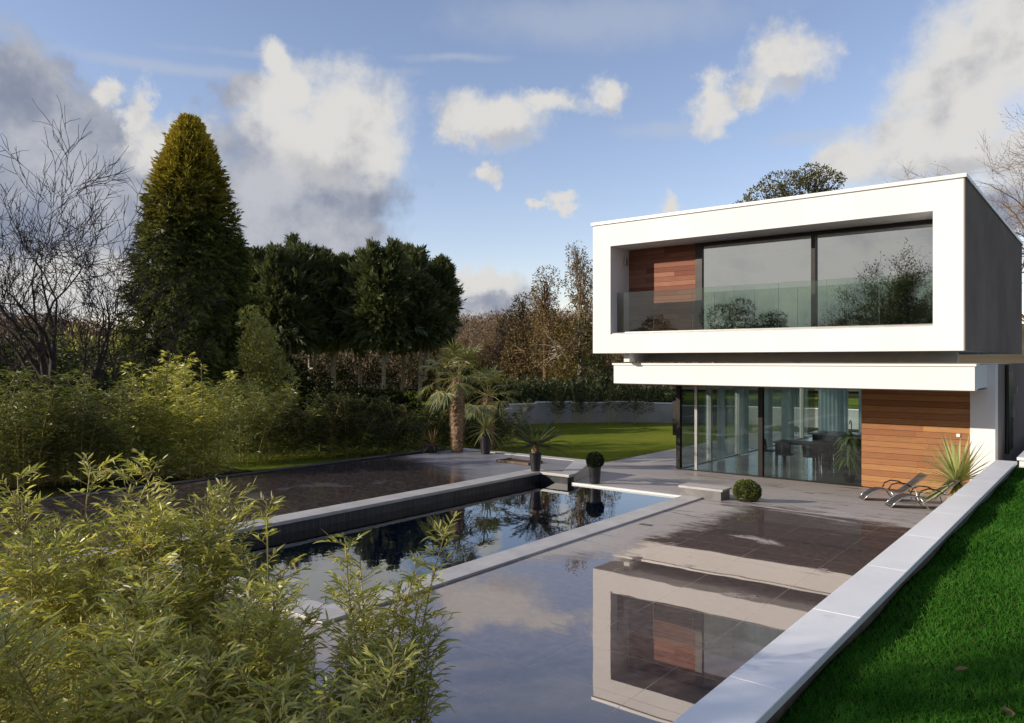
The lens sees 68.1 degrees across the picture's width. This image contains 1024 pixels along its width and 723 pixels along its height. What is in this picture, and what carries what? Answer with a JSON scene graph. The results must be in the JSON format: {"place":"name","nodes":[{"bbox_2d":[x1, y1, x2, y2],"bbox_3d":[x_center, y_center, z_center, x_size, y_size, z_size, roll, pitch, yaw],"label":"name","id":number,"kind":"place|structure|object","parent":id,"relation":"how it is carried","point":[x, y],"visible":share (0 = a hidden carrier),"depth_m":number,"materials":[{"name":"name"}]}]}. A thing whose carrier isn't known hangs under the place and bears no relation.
{"place":"outdoors","nodes":[
{"label":"outdoors","id":0,"kind":"place"},
{"bbox_2d":[21,389,858,470],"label":"lawn","id":1,"kind":"structure","parent":0,"point":[613,441],"depth_m":33.34,"materials":[{"name":"green plant"}]},
{"bbox_2d":[7,334,149,430],"bbox_3d":[-18.791,1.175,32.793,5.956,4.640,3.823,0,0,-35],"label":"evergreen shrub","id":2,"kind":"object","parent":1,"relation":"on","point":[107,377],"visible":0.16,"depth_m":33.02,"materials":[{"name":"green plant"}]},
{"bbox_2d":[56,325,131,416],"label":"shrub","id":3,"kind":"object","parent":1,"relation":"on","point":[74,339],"visible":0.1,"depth_m":45.51,"materials":[{"name":"green plant"}]},
{"bbox_2d":[111,112,260,428],"bbox_3d":[-17.184,-4.630,40.093,7.889,17.049,7.611,0,0,39],"label":"conifer tree","id":4,"kind":"object","parent":1,"relation":"on","point":[188,178],"visible":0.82,"depth_m":38.39,"materials":[{"name":"green plant"}]},
{"bbox_2d":[188,385,300,466],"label":"bamboo","id":5,"kind":"object","parent":1,"relation":"on","point":[276,414],"visible":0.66,"depth_m":23.38,"materials":[{"name":"green plant"}]},
{"bbox_2d":[201,304,300,451],"bbox_3d":[-9.364,0.597,26.919,3.040,5.302,3.274,0,0,39],"label":"shrub","id":6,"kind":"object","parent":1,"relation":"on","point":[273,377],"visible":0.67,"depth_m":26.79,"materials":[{"name":"green plant"}]},
{"bbox_2d":[228,233,296,361],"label":"cypress tree","id":7,"kind":"object","parent":1,"relation":"on","point":[254,252],"visible":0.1,"depth_m":56.18,"materials":[{"name":"green plant"}]},
{"bbox_2d":[233,376,329,462],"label":"bamboo","id":8,"kind":"object","parent":1,"relation":"on","point":[289,391],"visible":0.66,"depth_m":24.20,"materials":[{"name":"green plant"}]},
{"bbox_2d":[233,239,337,375],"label":"cypress tree","id":9,"kind":"object","parent":1,"relation":"on","point":[296,327],"visible":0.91,"depth_m":55.44,"materials":[{"name":"green plant"}]},
{"bbox_2d":[243,352,342,443],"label":"evergreen shrub","id":10,"kind":"object","parent":1,"relation":"on","point":[305,383],"visible":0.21,"depth_m":30.70,"materials":[{"name":"green plant"}]},
{"bbox_2d":[284,232,345,382],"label":"cypress tree","id":11,"kind":"object","parent":1,"relation":"on","point":[293,238],"visible":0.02,"depth_m":60.53,"materials":[{"name":"green plant"}]},
{"bbox_2d":[271,391,361,459],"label":"bamboo","id":12,"kind":"object","parent":1,"relation":"on","point":[317,435],"visible":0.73,"depth_m":24.77,"materials":[{"name":"green plant"}]},
{"bbox_2d":[295,353,364,397],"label":"evergreen shrub","id":13,"kind":"object","parent":1,"relation":"on","point":[320,364],"visible":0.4,"depth_m":69.96,"materials":[{"name":"green plant"}]},
{"bbox_2d":[299,249,363,392],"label":"cypress tree","id":14,"kind":"object","parent":1,"relation":"on","point":[328,264],"visible":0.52,"depth_m":57.53,"materials":[{"name":"green plant"}]},
{"bbox_2d":[310,389,382,457],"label":"bamboo","id":15,"kind":"object","parent":1,"relation":"on","point":[361,421],"visible":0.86,"depth_m":24.94,"materials":[{"name":"green plant"}]},
{"bbox_2d":[319,246,389,393],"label":"cypress tree","id":16,"kind":"object","parent":1,"relation":"on","point":[357,251],"depth_m":61.87,"materials":[{"name":"green plant"}]},
{"bbox_2d":[327,383,395,421],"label":"evergreen shrub","id":17,"kind":"object","parent":1,"relation":"on","point":[354,390],"visible":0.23,"depth_m":45.95,"materials":[{"name":"green plant"}]},
{"bbox_2d":[336,352,407,392],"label":"evergreen shrub","id":18,"kind":"object","parent":1,"relation":"on","point":[375,376],"visible":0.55,"depth_m":70.64,"materials":[{"name":"green plant"}]},
{"bbox_2d":[330,235,437,392],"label":"cypress tree","id":19,"kind":"object","parent":1,"relation":"on","point":[375,312],"visible":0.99,"depth_m":55.55,"materials":[{"name":"green plant"}]},
{"bbox_2d":[360,384,423,423],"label":"evergreen shrub","id":20,"kind":"object","parent":1,"relation":"on","point":[400,398],"visible":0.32,"depth_m":46.03,"materials":[{"name":"green plant"}]},
{"bbox_2d":[371,241,447,395],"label":"cypress tree","id":21,"kind":"object","parent":1,"relation":"on","point":[418,256],"visible":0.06,"depth_m":61.74,"materials":[{"name":"green plant"}]},
{"bbox_2d":[374,395,450,453],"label":"bamboo","id":22,"kind":"object","parent":1,"relation":"on","point":[429,426],"visible":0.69,"depth_m":26.71,"materials":[{"name":"green plant"}]},
{"bbox_2d":[386,353,449,401],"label":"evergreen shrub","id":23,"kind":"object","parent":1,"relation":"on","point":[414,380],"visible":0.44,"depth_m":70.56,"materials":[{"name":"green plant"}]},
{"bbox_2d":[398,269,466,408],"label":"cypress tree","id":24,"kind":"object","parent":1,"relation":"on","point":[434,321],"visible":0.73,"depth_m":56.85,"materials":[{"name":"green plant"}]},
{"bbox_2d":[406,404,476,450],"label":"bamboo","id":25,"kind":"object","parent":1,"relation":"on","point":[445,444],"visible":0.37,"depth_m":29.27,"materials":[{"name":"green plant"}]},
{"bbox_2d":[420,253,464,407],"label":"cypress tree","id":26,"kind":"object","parent":1,"relation":"on","point":[441,267],"visible":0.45,"depth_m":59.15,"materials":[{"name":"green plant"}]},
{"bbox_2d":[416,352,489,399],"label":"evergreen shrub","id":27,"kind":"object","parent":1,"relation":"on","point":[429,375],"visible":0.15,"depth_m":70.82,"materials":[{"name":"green plant"}]},
{"bbox_2d":[434,367,514,432],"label":"evergreen shrub","id":28,"kind":"object","parent":1,"relation":"on","point":[480,388],"visible":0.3,"depth_m":38.32,"materials":[{"name":"green plant"}]},
{"bbox_2d":[440,409,520,450],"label":"bamboo","id":29,"kind":"object","parent":1,"relation":"on","point":[474,435],"visible":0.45,"depth_m":29.05,"materials":[{"name":"green plant"}]},
{"bbox_2d":[469,398,534,450],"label":"bamboo","id":30,"kind":"object","parent":1,"relation":"on","point":[513,423],"visible":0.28,"depth_m":32.37,"materials":[{"name":"green plant"}]},
{"bbox_2d":[483,375,540,407],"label":"evergreen shrub","id":31,"kind":"object","parent":1,"relation":"on","point":[531,391],"visible":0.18,"depth_m":47.53,"materials":[{"name":"green plant"}]},
{"bbox_2d":[477,292,550,400],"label":"tall tree","id":32,"kind":"object","parent":1,"relation":"on","point":[522,319],"visible":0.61,"depth_m":58.14,"materials":[{"name":"brown plant"}]},
{"bbox_2d":[496,265,587,390],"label":"tall tree","id":33,"kind":"object","parent":1,"relation":"on","point":[544,311],"visible":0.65,"depth_m":53.85,"materials":[{"name":"brown plant"}]},
{"bbox_2d":[514,372,576,402],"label":"evergreen shrub","id":34,"kind":"object","parent":1,"relation":"on","point":[544,391],"visible":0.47,"depth_m":48.17,"materials":[{"name":"green plant"}]},
{"bbox_2d":[542,377,569,426],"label":"bamboo","id":35,"kind":"object","parent":1,"relation":"on","point":[559,404],"visible":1,"depth_m":43.00,"materials":[{"name":"green plant"}]},
{"bbox_2d":[549,317,583,386],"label":"tree","id":36,"kind":"object","parent":1,"relation":"on","point":[570,376],"visible":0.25,"depth_m":53.71,"materials":[{"name":"brown plant"}]},
{"bbox_2d":[528,240,620,388],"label":"tall tree","id":37,"kind":"object","parent":1,"relation":"on","point":[580,284],"visible":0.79,"depth_m":51.45,"materials":[{"name":"brown plant"}]},
{"bbox_2d":[547,378,613,401],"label":"evergreen shrub","id":38,"kind":"object","parent":1,"relation":"on","point":[583,388],"visible":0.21,"depth_m":49.23,"materials":[{"name":"green plant"}]},
{"bbox_2d":[566,378,599,425],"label":"bamboo","id":39,"kind":"object","parent":1,"relation":"on","point":[578,402],"visible":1,"depth_m":43.66,"materials":[{"name":"green plant"}]},
{"bbox_2d":[567,316,613,398],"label":"tree","id":40,"kind":"object","parent":1,"relation":"on","point":[588,376],"visible":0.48,"depth_m":51.10,"materials":[{"name":"brown plant"}]},
{"bbox_2d":[596,378,631,424],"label":"bamboo","id":41,"kind":"object","parent":1,"relation":"on","point":[610,399],"visible":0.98,"depth_m":44.13,"materials":[{"name":"green plant"}]},
{"bbox_2d":[586,374,646,401],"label":"evergreen shrub","id":42,"kind":"object","parent":1,"relation":"on","point":[611,376],"visible":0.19,"depth_m":49.24,"materials":[{"name":"green plant"}]},
{"bbox_2d":[623,384,655,424],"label":"bamboo","id":43,"kind":"object","parent":1,"relation":"on","point":[633,403],"visible":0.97,"depth_m":44.17,"materials":[{"name":"green plant"}]},
{"bbox_2d":[612,384,675,402],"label":"evergreen shrub","id":44,"kind":"object","parent":1,"relation":"on","point":[660,394],"visible":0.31,"depth_m":49.26,"materials":[{"name":"green plant"}]},
{"bbox_2d":[496,401,858,428],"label":"garden wall","id":45,"kind":"structure","parent":1,"relation":"on","point":[663,413],"depth_m":45.54,"materials":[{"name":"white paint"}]},
{"bbox_2d":[733,162,847,362],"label":"oak tree","id":46,"kind":"object","parent":1,"relation":"on","point":[807,182],"visible":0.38,"depth_m":60.72,"materials":[{"name":"green plant"}]},
{"bbox_2d":[0,389,929,503],"bbox_3d":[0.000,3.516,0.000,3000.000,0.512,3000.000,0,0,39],"label":"ground","id":47,"kind":"structure","parent":0,"point":[48,488],"depth_m":20.44,"materials":[{"name":"green plant"}]},
{"bbox_2d":[0,336,38,444],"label":"evergreen shrub","id":48,"kind":"object","parent":47,"relation":"on","point":[1,365],"visible":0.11,"depth_m":27.85,"materials":[{"name":"green plant"}]},
{"bbox_2d":[0,366,53,486],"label":"bamboo","id":49,"kind":"object","parent":47,"relation":"on","point":[10,437],"visible":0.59,"depth_m":19.09,"materials":[{"name":"green plant"}]},
{"bbox_2d":[0,372,89,490],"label":"bamboo","id":50,"kind":"object","parent":47,"relation":"on","point":[31,424],"visible":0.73,"depth_m":18.95,"materials":[{"name":"green plant"}]},
{"bbox_2d":[0,325,101,439],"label":"evergreen shrub","id":51,"kind":"object","parent":47,"relation":"on","point":[10,351],"visible":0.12,"depth_m":30.25,"materials":[{"name":"green plant"}]},
{"bbox_2d":[0,368,127,487],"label":"bamboo","id":52,"kind":"object","parent":47,"relation":"on","point":[78,428],"visible":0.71,"depth_m":19.36,"materials":[{"name":"green plant"}]},
{"bbox_2d":[0,448,180,721],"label":"bamboo","id":53,"kind":"object","parent":47,"relation":"on","point":[49,548],"visible":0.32,"depth_m":5.55,"materials":[{"name":"green plant"}]},
{"bbox_2d":[0,553,180,722],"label":"bamboo","id":54,"kind":"object","parent":47,"relation":"on","point":[119,602],"visible":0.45,"depth_m":4.36,"materials":[{"name":"green plant"}]},
{"bbox_2d":[0,545,215,722],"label":"bamboo","id":55,"kind":"object","parent":47,"relation":"on","point":[142,649],"visible":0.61,"depth_m":3.79,"materials":[{"name":"green plant"}]},
{"bbox_2d":[35,364,182,481],"bbox_3d":[-10.732,1.655,20.272,3.675,3.152,3.160,0,0,39],"label":"bamboo","id":56,"kind":"object","parent":47,"relation":"on","point":[120,448],"visible":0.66,"depth_m":20.33,"materials":[{"name":"green plant"}]},
{"bbox_2d":[0,96,236,453],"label":"bare tree","id":57,"kind":"object","parent":47,"relation":"on","point":[40,349],"visible":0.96,"depth_m":25.84,"materials":[{"name":"brown plant"}]},
{"bbox_2d":[108,350,218,481],"bbox_3d":[-9.330,1.458,20.601,2.453,3.546,2.353,0,0,-10],"label":"bamboo","id":58,"kind":"object","parent":47,"relation":"on","point":[157,418],"visible":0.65,"depth_m":20.41,"materials":[{"name":"green plant"}]},
{"bbox_2d":[55,572,316,722],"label":"bamboo","id":59,"kind":"object","parent":47,"relation":"on","point":[198,690],"visible":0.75,"depth_m":4.04,"materials":[{"name":"green plant"}]},
{"bbox_2d":[164,358,242,479],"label":"bamboo","id":60,"kind":"object","parent":47,"relation":"on","point":[209,442],"visible":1,"depth_m":20.03,"materials":[{"name":"green plant"}]},
{"bbox_2d":[0,448,588,586],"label":"pool side wall","id":61,"kind":"structure","parent":47,"relation":"on","point":[386,505],"depth_m":16.53,"materials":[{"name":"stone"}]},
{"bbox_2d":[0,450,572,563],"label":"raised deck","id":62,"kind":"structure","parent":61,"relation":"on","point":[303,489],"depth_m":18.09,"materials":[{"name":"grey stone"}]},
{"bbox_2d":[422,430,442,453],"bbox_3d":[-2.600,2.584,24.610,0.985,0.979,1.130,0,0,7],"label":"potted cordyline","id":63,"kind":"object","parent":62,"relation":"on","point":[432,447],"visible":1,"depth_m":24.50,"materials":[{"name":"plant"}]},
{"bbox_2d":[416,339,500,452],"bbox_3d":[-1.715,1.139,24.767,2.856,3.810,2.582,0,0,39],"label":"fan palm","id":64,"kind":"object","parent":62,"relation":"on","point":[457,404],"visible":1,"depth_m":24.51,"materials":[{"name":"green plant"}]},
{"bbox_2d":[469,407,506,453],"bbox_3d":[-0.876,2.180,24.197,1.511,1.600,1.459,0,0,39],"label":"potted cordyline","id":65,"kind":"object","parent":62,"relation":"on","point":[485,442],"visible":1,"depth_m":24.07,"materials":[{"name":"plant"}]},
{"bbox_2d":[496,457,542,464],"bbox_3d":[0.211,2.943,22.184,1.200,0.066,0.700,0,0,39],"label":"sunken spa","id":66,"kind":"object","parent":62,"relation":"in","point":[520,461],"visible":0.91,"depth_m":22.13,"materials":[{"name":"brown stone"}]},
{"bbox_2d":[500,419,571,471],"bbox_3d":[0.618,2.257,20.356,2.056,1.414,2.041,0,0,2],"label":"potted sago palm","id":67,"kind":"object","parent":61,"relation":"on","point":[535,458],"visible":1,"depth_m":20.25,"materials":[{"name":"plant"}]},
{"bbox_2d":[0,304,758,387],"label":"woods","id":68,"kind":"object","parent":47,"relation":"on","point":[473,320],"visible":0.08,"depth_m":244.31,"materials":[{"name":"plant"}]},
{"bbox_2d":[144,482,731,623],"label":"swimming pool","id":69,"kind":"structure","parent":47,"relation":"in","point":[494,534],"depth_m":16.33,"materials":[{"name":"liquid"}]},
{"bbox_2d":[443,323,498,371],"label":"woodland tree","id":70,"kind":"object","parent":47,"relation":"on","point":[484,346],"visible":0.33,"depth_m":73.13,"materials":[{"name":"brown plant"}]},
{"bbox_2d":[464,364,520,450],"bbox_3d":[-0.941,1.848,27.472,2.530,3.505,2.732,0,0,15],"label":"fan palm","id":71,"kind":"object","parent":47,"relation":"on","point":[487,404],"visible":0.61,"depth_m":27.30,"materials":[{"name":"green plant"}]},
{"bbox_2d":[476,333,531,390],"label":"woodland tree","id":72,"kind":"object","parent":47,"relation":"on","point":[497,355],"visible":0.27,"depth_m":61.79,"materials":[{"name":"brown plant"}]},
{"bbox_2d":[490,301,558,400],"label":"woodland tree","id":73,"kind":"object","parent":47,"relation":"on","point":[508,329],"visible":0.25,"depth_m":59.92,"materials":[{"name":"brown plant"}]},
{"bbox_2d":[574,296,632,386],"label":"woodland tree","id":74,"kind":"object","parent":47,"relation":"on","point":[621,359],"visible":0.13,"depth_m":65.56,"materials":[{"name":"brown plant"}]},
{"bbox_2d":[672,460,1016,722],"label":"retaining wall","id":75,"kind":"structure","parent":47,"relation":"on","point":[768,683],"depth_m":6.33,"materials":[{"name":"pale stone"},{"name":"concrete"}]},
{"bbox_2d":[906,430,994,507],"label":"agave plant","id":76,"kind":"object","parent":47,"relation":"on","point":[954,468],"visible":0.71,"depth_m":17.18,"materials":[{"name":"green plant"}]},
{"bbox_2d":[0,449,950,722],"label":"terrace","id":77,"kind":"structure","parent":0,"point":[670,615],"depth_m":10.11,"materials":[{"name":"tile"}]},
{"bbox_2d":[0,474,240,720],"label":"bamboo","id":78,"kind":"object","parent":77,"relation":"on","point":[156,553],"visible":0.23,"depth_m":5.39,"materials":[{"name":"green plant"}]},
{"bbox_2d":[2,477,262,718],"bbox_3d":[-2.688,2.060,5.640,1.625,2.340,1.569,0,0,-18],"label":"bamboo","id":79,"kind":"object","parent":77,"relation":"on","point":[235,519],"visible":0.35,"depth_m":5.56,"materials":[{"name":"green plant"}]},
{"bbox_2d":[139,479,228,643],"bbox_3d":[-2.556,2.077,5.954,0.856,2.306,0.811,0,0,39],"label":"bamboo","id":80,"kind":"object","parent":77,"relation":"on","point":[193,524],"visible":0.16,"depth_m":5.85,"materials":[{"name":"green plant"}]},
{"bbox_2d":[54,545,332,719],"bbox_3d":[-1.978,2.277,5.093,1.846,1.907,1.756,0,0,39],"label":"bamboo","id":81,"kind":"object","parent":77,"relation":"on","point":[292,598],"visible":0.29,"depth_m":5.01,"materials":[{"name":"green plant"}]},
{"bbox_2d":[170,625,328,722],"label":"bamboo","id":82,"kind":"object","parent":77,"relation":"on","point":[305,645],"visible":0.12,"depth_m":4.98,"materials":[{"name":"green plant"}]},
{"bbox_2d":[218,491,303,688],"bbox_3d":[-1.741,2.063,5.275,0.570,2.334,0.749,0,0,-16],"label":"bamboo","id":83,"kind":"object","parent":77,"relation":"on","point":[266,519],"visible":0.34,"depth_m":5.21,"materials":[{"name":"green plant"}]},
{"bbox_2d":[204,616,423,722],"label":"bamboo","id":84,"kind":"object","parent":77,"relation":"on","point":[295,717],"visible":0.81,"depth_m":4.26,"materials":[{"name":"green plant"}]},
{"bbox_2d":[249,608,397,722],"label":"bamboo","id":85,"kind":"object","parent":77,"relation":"on","point":[313,666],"visible":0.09,"depth_m":4.84,"materials":[{"name":"green plant"}]},
{"bbox_2d":[243,634,428,722],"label":"bamboo","id":86,"kind":"object","parent":77,"relation":"on","point":[404,704],"visible":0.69,"depth_m":4.28,"materials":[{"name":"green plant"}]},
{"bbox_2d":[301,511,464,722],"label":"bamboo","id":87,"kind":"object","parent":77,"relation":"on","point":[404,598],"visible":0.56,"depth_m":5.01,"materials":[{"name":"green plant"}]},
{"bbox_2d":[324,571,461,722],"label":"bamboo","id":88,"kind":"object","parent":77,"relation":"on","point":[423,673],"visible":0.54,"depth_m":4.91,"materials":[{"name":"green plant"}]},
{"bbox_2d":[586,451,604,483],"bbox_3d":[2.168,2.770,19.750,0.510,0.860,0.510,0,0,39],"label":"potted box ball","id":89,"kind":"object","parent":77,"relation":"on","point":[595,461],"visible":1,"depth_m":19.62,"materials":[{"name":"plant"}]},
{"bbox_2d":[732,479,761,501],"bbox_3d":[5.383,2.984,17.337,0.684,0.596,0.680,0,0,39],"label":"potted box ball","id":90,"kind":"object","parent":77,"relation":"on","point":[747,490],"visible":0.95,"depth_m":17.15,"materials":[{"name":"plant"}]},
{"bbox_2d":[591,173,1023,494],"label":"modern house","id":91,"kind":"structure","parent":77,"relation":"on","point":[924,270],"depth_m":21.55,"materials":[{"name":"white plaster"},{"name":"glass"},{"name":"cedar wood"}]},
{"bbox_2d":[673,385,861,486],"bbox_3d":[7.920,2.224,24.166,6.055,2.975,0.162,0,0,39],"label":"sliding door","id":92,"kind":"structure","parent":91,"relation":"in","point":[677,405],"depth_m":25.50,"materials":[{"name":"brown metal"}]},
{"bbox_2d":[776,443,793,468],"bbox_3d":[9.448,3.259,26.187,0.500,0.881,0.525,0,0,39],"label":"dining chair","id":93,"kind":"object","parent":91,"relation":"on","point":[783,449],"visible":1,"depth_m":26.00,"materials":[{"name":"black paint"}]},
{"bbox_2d":[773,439,838,469],"bbox_3d":[10.308,3.278,26.518,2.016,0.840,1.008,0,0,39],"label":"dining table","id":94,"kind":"object","parent":91,"relation":"on","point":[829,445],"visible":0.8,"depth_m":26.25,"materials":[{"name":"black paint"}]},
{"bbox_2d":[802,445,819,470],"bbox_3d":[10.127,3.259,25.643,0.500,0.881,0.525,0,0,39],"label":"dining chair","id":95,"kind":"object","parent":91,"relation":"on","point":[809,451],"visible":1,"depth_m":25.46,"materials":[{"name":"black paint"}]},
{"bbox_2d":[695,219,932,329],"bbox_3d":[8.260,-2.231,21.191,6.649,2.719,0.190,0,0,39],"label":"window","id":96,"kind":"structure","parent":91,"relation":"in","point":[893,250],"depth_m":20.97,"materials":[{"name":"clear glass"}]},
{"bbox_2d":[831,432,860,482],"bbox_3d":[10.233,2.940,23.065,1.028,1.516,1.115,0,0,39],"label":"houseplant","id":97,"kind":"object","parent":91,"relation":"on","point":[854,440],"visible":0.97,"depth_m":22.94,"materials":[{"name":"plant"}]},
{"bbox_2d":[1009,372,1014,450],"bbox_3d":[14.910,1.508,22.612,0.113,2.320,1.508,0,0,39],"label":"flank door","id":98,"kind":"structure","parent":91,"relation":"in","point":[1011,408],"depth_m":22.81,"materials":[{"name":"brown metal"}]},
{"bbox_2d":[858,473,926,503],"bbox_3d":[9.384,3.096,18.684,1.421,0.721,0.752,2,-3,15],"label":"sun lounger","id":99,"kind":"object","parent":77,"relation":"on","point":[912,482],"visible":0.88,"depth_m":18.59,"materials":[{"name":"grey metal"}]},
{"bbox_2d":[884,478,960,510],"bbox_3d":[9.384,3.018,17.343,1.421,0.721,0.752,2,-3,15],"label":"sun lounger","id":100,"kind":"object","parent":77,"relation":"on","point":[891,502],"visible":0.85,"depth_m":17.28,"materials":[{"name":"grey metal"}]},
{"bbox_2d":[0,318,1023,390],"bbox_3d":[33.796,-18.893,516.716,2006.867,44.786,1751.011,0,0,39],"label":"hills","id":101,"kind":"structure","parent":0,"point":[1004,358],"depth_m":164.51,"materials":[{"name":"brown plant"}]},
{"bbox_2d":[0,0,1023,328],"label":"sky","id":102,"kind":"structure","parent":0,"point":[492,136],"materials":[{"name":"blue"}]},
{"bbox_2d":[808,420,860,464],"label":"kitchen island","id":103,"kind":"structure","parent":0,"point":[819,435],"depth_m":27.69,"materials":[{"name":"black paint"}]},
{"bbox_2d":[776,465,1023,722],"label":"bank","id":104,"kind":"structure","parent":0,"point":[908,605],"depth_m":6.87,"materials":[{"name":"green plant"}]},
{"bbox_2d":[884,103,1023,321],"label":"bare tree","id":105,"kind":"object","parent":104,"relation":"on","point":[1019,222],"visible":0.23,"depth_m":41.66,"materials":[{"name":"brown plant"}]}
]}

